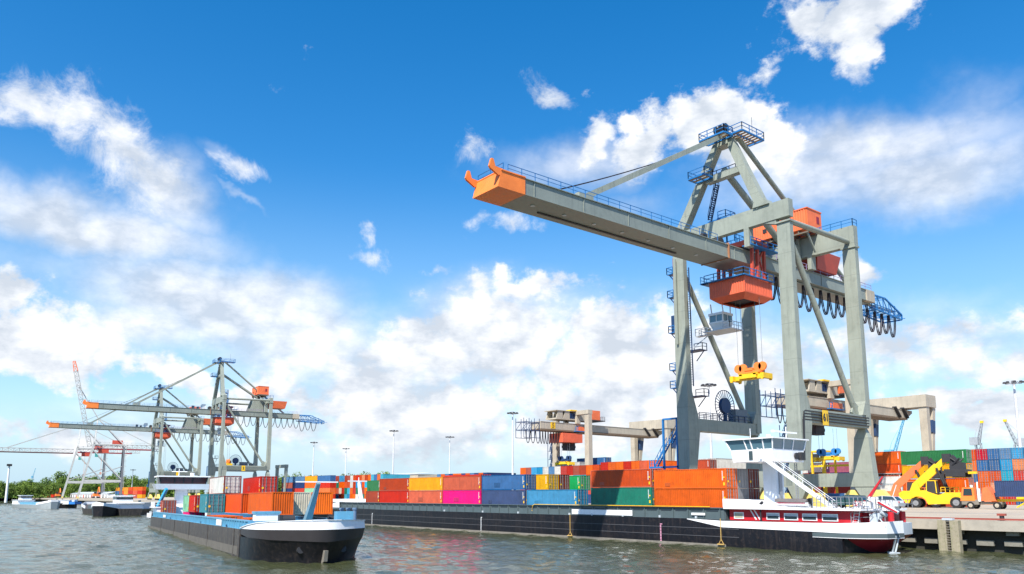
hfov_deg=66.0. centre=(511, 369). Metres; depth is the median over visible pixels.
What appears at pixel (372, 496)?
container
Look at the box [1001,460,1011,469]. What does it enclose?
door
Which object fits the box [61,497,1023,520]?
quay ground
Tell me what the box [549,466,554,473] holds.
container
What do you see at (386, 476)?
container
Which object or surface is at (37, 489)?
tree
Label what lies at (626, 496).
container
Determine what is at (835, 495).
container
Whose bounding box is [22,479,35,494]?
tree
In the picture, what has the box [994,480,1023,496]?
container
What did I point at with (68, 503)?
barge
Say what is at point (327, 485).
container
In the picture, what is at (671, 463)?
container
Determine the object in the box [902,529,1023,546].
quay wall blocks
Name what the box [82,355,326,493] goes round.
quay crane
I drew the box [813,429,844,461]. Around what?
spreader
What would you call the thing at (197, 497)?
door
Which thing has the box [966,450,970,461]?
door
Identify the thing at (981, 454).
door
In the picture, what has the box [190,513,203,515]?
door
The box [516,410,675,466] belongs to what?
gantry crane
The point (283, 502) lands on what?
container
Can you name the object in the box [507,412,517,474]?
lamp mast
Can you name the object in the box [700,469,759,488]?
container
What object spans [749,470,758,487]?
door
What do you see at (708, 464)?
container
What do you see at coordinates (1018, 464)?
door
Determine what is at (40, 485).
tree
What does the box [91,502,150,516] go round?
barge
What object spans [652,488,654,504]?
door
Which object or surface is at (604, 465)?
container
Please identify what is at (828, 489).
container
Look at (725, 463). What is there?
container
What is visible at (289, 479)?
container
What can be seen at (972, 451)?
door
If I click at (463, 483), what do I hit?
container
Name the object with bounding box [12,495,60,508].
barge
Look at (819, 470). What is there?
container
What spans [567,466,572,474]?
container
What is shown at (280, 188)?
sky
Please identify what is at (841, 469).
container
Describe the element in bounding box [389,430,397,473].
lamp mast
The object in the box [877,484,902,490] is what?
container
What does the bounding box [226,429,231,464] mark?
spreader
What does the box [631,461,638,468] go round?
container
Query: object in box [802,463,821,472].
container
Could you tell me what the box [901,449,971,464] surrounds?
container
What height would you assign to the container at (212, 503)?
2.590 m
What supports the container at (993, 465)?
on the container at (995, 475)
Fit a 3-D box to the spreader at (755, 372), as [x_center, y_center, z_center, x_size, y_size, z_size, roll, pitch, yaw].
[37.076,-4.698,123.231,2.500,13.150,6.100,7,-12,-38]
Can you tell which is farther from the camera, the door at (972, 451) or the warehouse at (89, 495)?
the warehouse at (89, 495)
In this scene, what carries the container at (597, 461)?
on the container
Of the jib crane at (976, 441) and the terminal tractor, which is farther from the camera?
the jib crane at (976, 441)
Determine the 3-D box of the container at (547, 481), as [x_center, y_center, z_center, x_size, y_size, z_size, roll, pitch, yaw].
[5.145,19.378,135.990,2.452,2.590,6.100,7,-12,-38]
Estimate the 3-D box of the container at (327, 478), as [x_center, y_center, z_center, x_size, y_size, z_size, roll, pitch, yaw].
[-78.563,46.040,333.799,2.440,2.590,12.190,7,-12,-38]
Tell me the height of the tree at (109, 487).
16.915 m
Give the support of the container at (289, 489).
on the container
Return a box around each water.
[0,498,80,505]
[0,505,1023,573]
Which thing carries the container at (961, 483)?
on the container at (942, 505)
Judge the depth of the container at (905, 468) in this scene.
154.65 m
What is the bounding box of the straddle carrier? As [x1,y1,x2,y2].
[811,450,848,498]
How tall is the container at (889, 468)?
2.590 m
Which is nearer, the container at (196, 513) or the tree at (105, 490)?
the container at (196, 513)
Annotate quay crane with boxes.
[46,383,251,499]
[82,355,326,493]
[465,117,904,507]
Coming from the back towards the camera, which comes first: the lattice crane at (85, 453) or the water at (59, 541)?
the lattice crane at (85, 453)
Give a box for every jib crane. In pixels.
[884,420,904,451]
[969,421,983,493]
[1003,419,1023,447]
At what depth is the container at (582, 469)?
213.03 m
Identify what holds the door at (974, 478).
in the container at (975, 478)
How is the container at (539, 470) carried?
on the container
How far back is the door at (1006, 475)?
181.57 m
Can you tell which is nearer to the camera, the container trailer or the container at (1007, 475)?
the container trailer
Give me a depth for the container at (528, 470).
230.42 m
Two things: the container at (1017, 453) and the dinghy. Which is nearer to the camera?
the dinghy
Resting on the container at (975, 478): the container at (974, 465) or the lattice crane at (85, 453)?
the container at (974, 465)
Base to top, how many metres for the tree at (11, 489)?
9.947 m
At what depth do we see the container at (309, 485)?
343.20 m
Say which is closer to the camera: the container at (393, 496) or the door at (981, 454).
the container at (393, 496)
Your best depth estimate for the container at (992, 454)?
184.27 m
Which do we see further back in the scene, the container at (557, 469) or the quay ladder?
the container at (557, 469)
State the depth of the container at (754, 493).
106.15 m
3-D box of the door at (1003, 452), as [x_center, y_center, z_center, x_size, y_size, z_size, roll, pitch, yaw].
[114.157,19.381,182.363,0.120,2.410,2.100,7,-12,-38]
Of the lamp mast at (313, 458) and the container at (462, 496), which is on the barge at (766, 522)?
the container at (462, 496)
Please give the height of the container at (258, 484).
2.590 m
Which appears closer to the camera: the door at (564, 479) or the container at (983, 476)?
the door at (564, 479)
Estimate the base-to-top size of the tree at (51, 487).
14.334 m
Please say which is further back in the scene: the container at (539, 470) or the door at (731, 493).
the container at (539, 470)
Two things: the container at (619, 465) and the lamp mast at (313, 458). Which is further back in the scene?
the lamp mast at (313, 458)
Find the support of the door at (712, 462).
in the container at (708, 464)
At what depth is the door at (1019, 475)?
179.71 m
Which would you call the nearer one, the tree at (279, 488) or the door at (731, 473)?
the door at (731, 473)
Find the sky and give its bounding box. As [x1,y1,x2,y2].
[0,0,1023,493]
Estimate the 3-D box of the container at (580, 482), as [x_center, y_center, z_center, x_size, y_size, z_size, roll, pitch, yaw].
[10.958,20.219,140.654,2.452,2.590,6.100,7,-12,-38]
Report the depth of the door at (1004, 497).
180.64 m
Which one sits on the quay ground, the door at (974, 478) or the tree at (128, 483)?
the tree at (128, 483)
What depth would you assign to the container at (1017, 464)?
180.10 m
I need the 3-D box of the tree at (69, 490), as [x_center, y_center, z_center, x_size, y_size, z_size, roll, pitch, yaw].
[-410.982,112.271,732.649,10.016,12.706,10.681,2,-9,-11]
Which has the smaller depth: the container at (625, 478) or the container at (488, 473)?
the container at (625, 478)
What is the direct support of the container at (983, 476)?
on the container at (983, 484)
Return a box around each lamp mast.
[4,464,11,502]
[310,442,317,475]
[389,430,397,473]
[446,436,454,473]
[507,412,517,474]
[701,383,716,457]
[1002,380,1023,447]
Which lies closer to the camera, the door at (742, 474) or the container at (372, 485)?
the door at (742, 474)
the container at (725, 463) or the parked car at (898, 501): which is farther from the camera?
the container at (725, 463)
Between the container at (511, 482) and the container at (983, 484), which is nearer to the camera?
the container at (511, 482)
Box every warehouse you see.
[68,492,114,497]
[397,472,436,490]
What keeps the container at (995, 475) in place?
on the container
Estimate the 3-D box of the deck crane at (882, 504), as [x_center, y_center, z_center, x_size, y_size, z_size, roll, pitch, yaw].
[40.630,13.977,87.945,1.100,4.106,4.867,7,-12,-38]
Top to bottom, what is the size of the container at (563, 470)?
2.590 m
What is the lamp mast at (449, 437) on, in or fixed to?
on the quay ground
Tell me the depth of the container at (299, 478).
352.07 m
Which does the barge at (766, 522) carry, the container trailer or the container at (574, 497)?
the container at (574, 497)
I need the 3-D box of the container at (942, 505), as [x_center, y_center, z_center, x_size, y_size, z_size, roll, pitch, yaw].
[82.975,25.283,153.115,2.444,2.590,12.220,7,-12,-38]
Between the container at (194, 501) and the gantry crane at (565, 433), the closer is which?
the container at (194, 501)
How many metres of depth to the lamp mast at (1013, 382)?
195.47 m
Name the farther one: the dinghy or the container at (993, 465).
the container at (993, 465)
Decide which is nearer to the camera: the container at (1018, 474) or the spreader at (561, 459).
the container at (1018, 474)
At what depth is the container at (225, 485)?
114.44 m
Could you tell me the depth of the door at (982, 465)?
185.83 m
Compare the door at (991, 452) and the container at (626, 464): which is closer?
the door at (991, 452)
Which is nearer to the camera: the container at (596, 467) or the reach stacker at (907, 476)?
the reach stacker at (907, 476)
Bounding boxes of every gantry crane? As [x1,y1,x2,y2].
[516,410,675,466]
[760,379,935,492]
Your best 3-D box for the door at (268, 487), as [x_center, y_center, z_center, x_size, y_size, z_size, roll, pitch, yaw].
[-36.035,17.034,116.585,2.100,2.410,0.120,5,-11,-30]
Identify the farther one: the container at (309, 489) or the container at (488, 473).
the container at (309, 489)
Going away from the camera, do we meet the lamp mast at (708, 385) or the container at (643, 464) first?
the container at (643, 464)
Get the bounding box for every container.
[137,494,145,497]
[138,487,145,490]
[160,500,176,512]
[183,495,188,511]
[183,512,204,515]
[188,495,199,511]
[199,494,224,512]
[207,515,242,518]
[209,476,241,493]
[224,493,248,513]
[237,517,252,519]
[243,476,276,492]
[248,492,293,514]
[281,483,292,487]
[281,488,292,491]
[282,477,294,482]
[293,476,304,481]
[293,482,304,487]
[293,488,304,491]
[293,492,310,514]
[304,488,313,491]
[305,476,317,480]
[305,482,315,487]
[311,492,332,513]
[318,475,335,480]
[319,488,334,493]
[320,483,335,487]
[366,491,378,501]
[367,480,378,490]
[379,478,413,490]
[379,491,408,502]
[380,474,409,478]
[409,477,442,490]
[409,490,442,502]
[443,476,481,489]
[443,490,481,503]
[444,474,490,476]
[482,474,535,489]
[482,490,526,504]
[483,472,515,474]
[520,468,525,473]
[526,467,530,473]
[527,489,587,505]
[531,467,536,474]
[536,474,558,489]
[537,467,542,474]
[543,467,548,473]
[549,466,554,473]
[552,462,584,466]
[555,466,560,473]
[559,474,569,489]
[561,466,566,474]
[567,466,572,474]
[569,475,589,489]
[573,465,579,474]
[577,457,610,464]
[579,465,585,474]
[586,465,592,474]
[588,494,590,503]
[590,469,661,487]
[591,487,654,505]
[593,465,600,470]
[601,462,607,469]
[608,462,615,469]
[616,461,622,469]
[623,461,630,469]
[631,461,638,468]
[639,460,647,468]
[647,460,678,469]
[654,468,737,488]
[654,488,737,507]
[678,468,748,488]
[698,459,716,468]
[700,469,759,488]
[707,458,745,468]
[738,488,748,498]
[749,489,759,498]
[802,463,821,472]
[808,462,829,472]
[815,487,830,492]
[825,493,845,500]
[829,462,848,472]
[831,487,849,492]
[875,451,905,463]
[877,464,904,475]
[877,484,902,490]
[878,473,901,483]
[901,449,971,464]
[902,464,972,478]
[903,478,973,491]
[924,493,966,506]
[966,460,976,470]
[969,474,977,481]
[971,449,975,459]
[975,449,987,459]
[976,460,988,470]
[977,471,989,481]
[978,482,989,492]
[987,448,1000,459]
[988,460,1000,470]
[989,471,1001,481]
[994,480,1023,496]
[999,448,1011,459]
[1000,459,1014,470]
[1001,471,1013,480]
[1003,497,1015,504]
[1011,447,1023,458]
[1012,459,1023,470]
[1013,470,1023,479]
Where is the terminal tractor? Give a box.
[960,482,1006,508]
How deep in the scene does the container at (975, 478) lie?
186.75 m
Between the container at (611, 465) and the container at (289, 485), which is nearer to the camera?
the container at (611, 465)
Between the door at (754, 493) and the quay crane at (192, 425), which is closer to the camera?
the door at (754, 493)
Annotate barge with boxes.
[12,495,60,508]
[59,500,81,507]
[81,495,142,515]
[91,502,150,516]
[147,469,364,563]
[328,427,912,553]
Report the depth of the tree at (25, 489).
708.01 m
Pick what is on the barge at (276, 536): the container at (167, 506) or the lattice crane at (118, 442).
the container at (167, 506)
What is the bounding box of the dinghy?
[775,498,811,507]
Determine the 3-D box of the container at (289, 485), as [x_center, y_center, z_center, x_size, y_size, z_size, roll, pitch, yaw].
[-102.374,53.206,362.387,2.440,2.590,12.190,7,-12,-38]
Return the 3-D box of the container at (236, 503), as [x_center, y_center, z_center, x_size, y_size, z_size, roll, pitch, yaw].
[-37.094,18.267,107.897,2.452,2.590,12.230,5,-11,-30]
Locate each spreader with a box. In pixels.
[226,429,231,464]
[555,443,574,465]
[730,301,772,383]
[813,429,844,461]
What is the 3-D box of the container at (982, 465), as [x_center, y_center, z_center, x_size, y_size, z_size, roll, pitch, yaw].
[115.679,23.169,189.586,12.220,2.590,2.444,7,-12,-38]
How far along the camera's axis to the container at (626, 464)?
187.39 m
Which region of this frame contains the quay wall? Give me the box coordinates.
[32,499,1023,554]
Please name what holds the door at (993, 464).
in the container at (993, 465)
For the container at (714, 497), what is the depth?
106.22 m
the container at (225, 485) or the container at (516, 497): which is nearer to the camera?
the container at (225, 485)
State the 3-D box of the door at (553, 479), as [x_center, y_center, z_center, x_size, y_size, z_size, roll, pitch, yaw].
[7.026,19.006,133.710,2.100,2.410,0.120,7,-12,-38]
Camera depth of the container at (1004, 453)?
182.39 m
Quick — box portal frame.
[275,464,287,491]
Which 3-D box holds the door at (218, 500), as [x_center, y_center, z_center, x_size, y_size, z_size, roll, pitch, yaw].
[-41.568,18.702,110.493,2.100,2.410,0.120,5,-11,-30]
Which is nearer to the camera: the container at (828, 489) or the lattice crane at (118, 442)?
the container at (828, 489)
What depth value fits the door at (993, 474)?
183.53 m
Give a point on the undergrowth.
(47, 495)
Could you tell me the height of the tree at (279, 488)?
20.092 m
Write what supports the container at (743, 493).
on the barge at (766, 522)
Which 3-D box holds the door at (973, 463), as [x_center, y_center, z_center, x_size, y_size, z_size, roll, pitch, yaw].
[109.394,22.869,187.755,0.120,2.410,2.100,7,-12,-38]
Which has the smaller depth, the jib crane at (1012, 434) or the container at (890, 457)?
the container at (890, 457)
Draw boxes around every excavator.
[54,488,61,497]
[92,487,100,497]
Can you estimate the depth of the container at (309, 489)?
343.06 m
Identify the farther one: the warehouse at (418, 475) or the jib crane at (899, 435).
the jib crane at (899, 435)
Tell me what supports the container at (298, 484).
on the container at (298, 489)
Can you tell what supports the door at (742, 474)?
in the container at (742, 478)
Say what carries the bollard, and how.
on the quay ground
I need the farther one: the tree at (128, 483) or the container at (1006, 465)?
the tree at (128, 483)
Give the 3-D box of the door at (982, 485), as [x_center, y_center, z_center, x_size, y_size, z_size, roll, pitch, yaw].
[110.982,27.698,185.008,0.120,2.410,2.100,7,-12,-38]
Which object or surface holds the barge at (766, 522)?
on the water at (59, 541)
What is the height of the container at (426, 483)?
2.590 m
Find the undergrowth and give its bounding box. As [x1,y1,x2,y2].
[0,488,202,498]
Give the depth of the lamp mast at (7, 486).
337.55 m
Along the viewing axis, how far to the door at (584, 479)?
138.40 m
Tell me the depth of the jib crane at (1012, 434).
539.57 m
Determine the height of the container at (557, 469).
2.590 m
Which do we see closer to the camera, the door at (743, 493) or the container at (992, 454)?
the door at (743, 493)
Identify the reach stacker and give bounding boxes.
[887,456,945,506]
[899,454,977,507]
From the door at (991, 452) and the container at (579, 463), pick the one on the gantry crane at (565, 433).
the container at (579, 463)
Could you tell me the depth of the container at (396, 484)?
166.76 m
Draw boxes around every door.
[163,501,175,512]
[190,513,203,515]
[196,496,199,510]
[207,495,223,511]
[224,476,239,492]
[261,477,275,491]
[526,475,534,488]
[549,475,557,488]
[560,475,568,488]
[578,490,586,504]
[581,476,588,489]
[652,469,660,485]
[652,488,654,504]
[710,460,715,468]
[726,469,735,486]
[727,489,736,498]
[738,469,747,486]
[739,489,747,498]
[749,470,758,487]
[750,489,758,498]
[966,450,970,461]
[966,461,975,470]
[969,474,976,481]
[971,450,974,459]
[976,449,986,459]
[977,460,987,470]
[978,471,988,481]
[979,483,988,492]
[988,449,998,458]
[989,460,999,469]
[990,471,1000,481]
[1000,448,1010,458]
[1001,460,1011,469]
[1002,471,1012,480]
[1004,497,1014,503]
[1012,448,1022,458]
[1013,459,1023,469]
[1014,471,1023,479]
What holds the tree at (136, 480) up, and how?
on the quay ground
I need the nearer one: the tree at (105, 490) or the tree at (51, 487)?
the tree at (51, 487)
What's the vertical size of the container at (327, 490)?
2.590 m
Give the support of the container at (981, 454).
on the container at (982, 465)
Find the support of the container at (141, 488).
on the container
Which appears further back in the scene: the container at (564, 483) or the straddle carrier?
the straddle carrier
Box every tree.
[0,480,5,495]
[8,487,17,495]
[15,485,23,494]
[21,484,32,494]
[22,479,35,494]
[32,486,40,494]
[34,483,43,494]
[40,477,50,497]
[43,482,57,497]
[50,471,67,482]
[56,477,68,494]
[65,484,75,495]
[70,479,80,490]
[82,484,94,491]
[97,483,108,491]
[105,483,113,493]
[124,480,134,485]
[127,475,140,486]
[278,474,289,491]
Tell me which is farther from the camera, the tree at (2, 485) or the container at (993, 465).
the tree at (2, 485)
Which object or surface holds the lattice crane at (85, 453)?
on the quay ground
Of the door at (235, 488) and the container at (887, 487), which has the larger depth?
the container at (887, 487)
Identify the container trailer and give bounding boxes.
[992,497,1023,507]
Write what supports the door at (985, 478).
in the container at (983, 476)
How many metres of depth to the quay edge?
90.46 m
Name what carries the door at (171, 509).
in the container at (167, 506)
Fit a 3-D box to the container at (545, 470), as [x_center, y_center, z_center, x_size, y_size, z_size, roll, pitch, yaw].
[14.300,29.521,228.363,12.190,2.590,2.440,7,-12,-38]
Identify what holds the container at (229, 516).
on the barge at (276, 536)
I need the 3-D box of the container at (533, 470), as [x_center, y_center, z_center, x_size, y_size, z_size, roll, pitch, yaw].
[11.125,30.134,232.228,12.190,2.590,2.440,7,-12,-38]
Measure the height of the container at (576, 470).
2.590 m
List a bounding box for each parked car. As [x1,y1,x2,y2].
[829,495,870,507]
[875,496,905,508]
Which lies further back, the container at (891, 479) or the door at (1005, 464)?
the door at (1005, 464)
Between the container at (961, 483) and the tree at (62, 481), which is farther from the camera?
the tree at (62, 481)
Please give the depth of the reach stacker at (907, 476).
150.93 m
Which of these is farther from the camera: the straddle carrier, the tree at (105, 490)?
the tree at (105, 490)
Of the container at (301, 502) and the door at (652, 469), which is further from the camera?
the door at (652, 469)
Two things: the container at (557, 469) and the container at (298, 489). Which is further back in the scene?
the container at (298, 489)
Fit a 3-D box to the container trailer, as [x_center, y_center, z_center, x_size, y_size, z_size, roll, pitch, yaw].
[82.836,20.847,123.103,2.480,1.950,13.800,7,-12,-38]
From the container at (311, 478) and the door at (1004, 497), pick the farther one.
the container at (311, 478)
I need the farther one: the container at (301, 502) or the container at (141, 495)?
the container at (141, 495)
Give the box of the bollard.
[997,513,1006,520]
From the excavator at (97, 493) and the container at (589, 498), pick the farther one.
the excavator at (97, 493)
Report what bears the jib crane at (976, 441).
on the quay ground
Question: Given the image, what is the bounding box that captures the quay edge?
[18,498,1023,531]
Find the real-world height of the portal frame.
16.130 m
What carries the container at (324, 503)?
on the barge at (276, 536)
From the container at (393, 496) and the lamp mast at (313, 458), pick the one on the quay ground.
the lamp mast at (313, 458)
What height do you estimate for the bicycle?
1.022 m
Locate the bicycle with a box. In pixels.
[850,499,864,508]
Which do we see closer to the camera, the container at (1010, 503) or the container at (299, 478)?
the container at (1010, 503)
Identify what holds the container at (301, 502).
on the barge at (276, 536)
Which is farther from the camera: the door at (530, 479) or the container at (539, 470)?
the container at (539, 470)
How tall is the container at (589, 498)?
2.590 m
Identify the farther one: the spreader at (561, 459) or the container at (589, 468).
the spreader at (561, 459)
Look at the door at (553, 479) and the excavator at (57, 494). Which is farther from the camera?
the excavator at (57, 494)
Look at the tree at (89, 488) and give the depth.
748.34 m
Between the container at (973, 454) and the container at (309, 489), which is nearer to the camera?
the container at (973, 454)
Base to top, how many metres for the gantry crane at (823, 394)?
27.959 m
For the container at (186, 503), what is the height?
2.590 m
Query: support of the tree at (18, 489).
on the quay ground
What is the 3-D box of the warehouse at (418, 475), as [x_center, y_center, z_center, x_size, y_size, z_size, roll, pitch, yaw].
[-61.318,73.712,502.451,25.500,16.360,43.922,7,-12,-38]
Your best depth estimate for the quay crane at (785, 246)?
124.44 m
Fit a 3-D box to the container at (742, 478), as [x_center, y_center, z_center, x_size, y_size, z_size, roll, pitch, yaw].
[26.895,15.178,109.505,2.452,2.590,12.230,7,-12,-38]
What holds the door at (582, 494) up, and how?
in the container at (574, 497)
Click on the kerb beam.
(968, 518)
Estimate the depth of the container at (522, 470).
232.40 m
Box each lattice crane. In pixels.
[0,428,139,497]
[73,361,158,497]
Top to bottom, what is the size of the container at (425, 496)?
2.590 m
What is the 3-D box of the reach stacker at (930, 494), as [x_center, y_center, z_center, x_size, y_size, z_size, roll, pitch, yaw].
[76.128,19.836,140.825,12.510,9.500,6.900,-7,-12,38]
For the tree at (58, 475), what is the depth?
847.49 m
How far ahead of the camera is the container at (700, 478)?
106.23 m
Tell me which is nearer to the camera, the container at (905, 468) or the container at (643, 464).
the container at (905, 468)
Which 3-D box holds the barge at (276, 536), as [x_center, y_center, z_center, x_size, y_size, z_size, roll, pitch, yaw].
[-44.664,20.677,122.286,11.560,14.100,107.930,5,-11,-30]
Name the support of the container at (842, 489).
on the container
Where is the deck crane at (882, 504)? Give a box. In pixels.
[853,476,898,513]
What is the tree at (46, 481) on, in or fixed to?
on the quay ground
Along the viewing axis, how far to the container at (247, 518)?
88.54 m
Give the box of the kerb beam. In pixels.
[906,517,1023,520]
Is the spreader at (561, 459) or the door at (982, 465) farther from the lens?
the spreader at (561, 459)
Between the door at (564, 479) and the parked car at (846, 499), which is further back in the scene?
the door at (564, 479)
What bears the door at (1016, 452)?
in the container at (1017, 453)
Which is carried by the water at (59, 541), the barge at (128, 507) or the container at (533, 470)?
the barge at (128, 507)
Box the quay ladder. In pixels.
[937,517,963,552]
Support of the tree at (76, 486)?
on the quay ground
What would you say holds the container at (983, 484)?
on the container
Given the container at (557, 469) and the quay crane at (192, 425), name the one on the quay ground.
the quay crane at (192, 425)

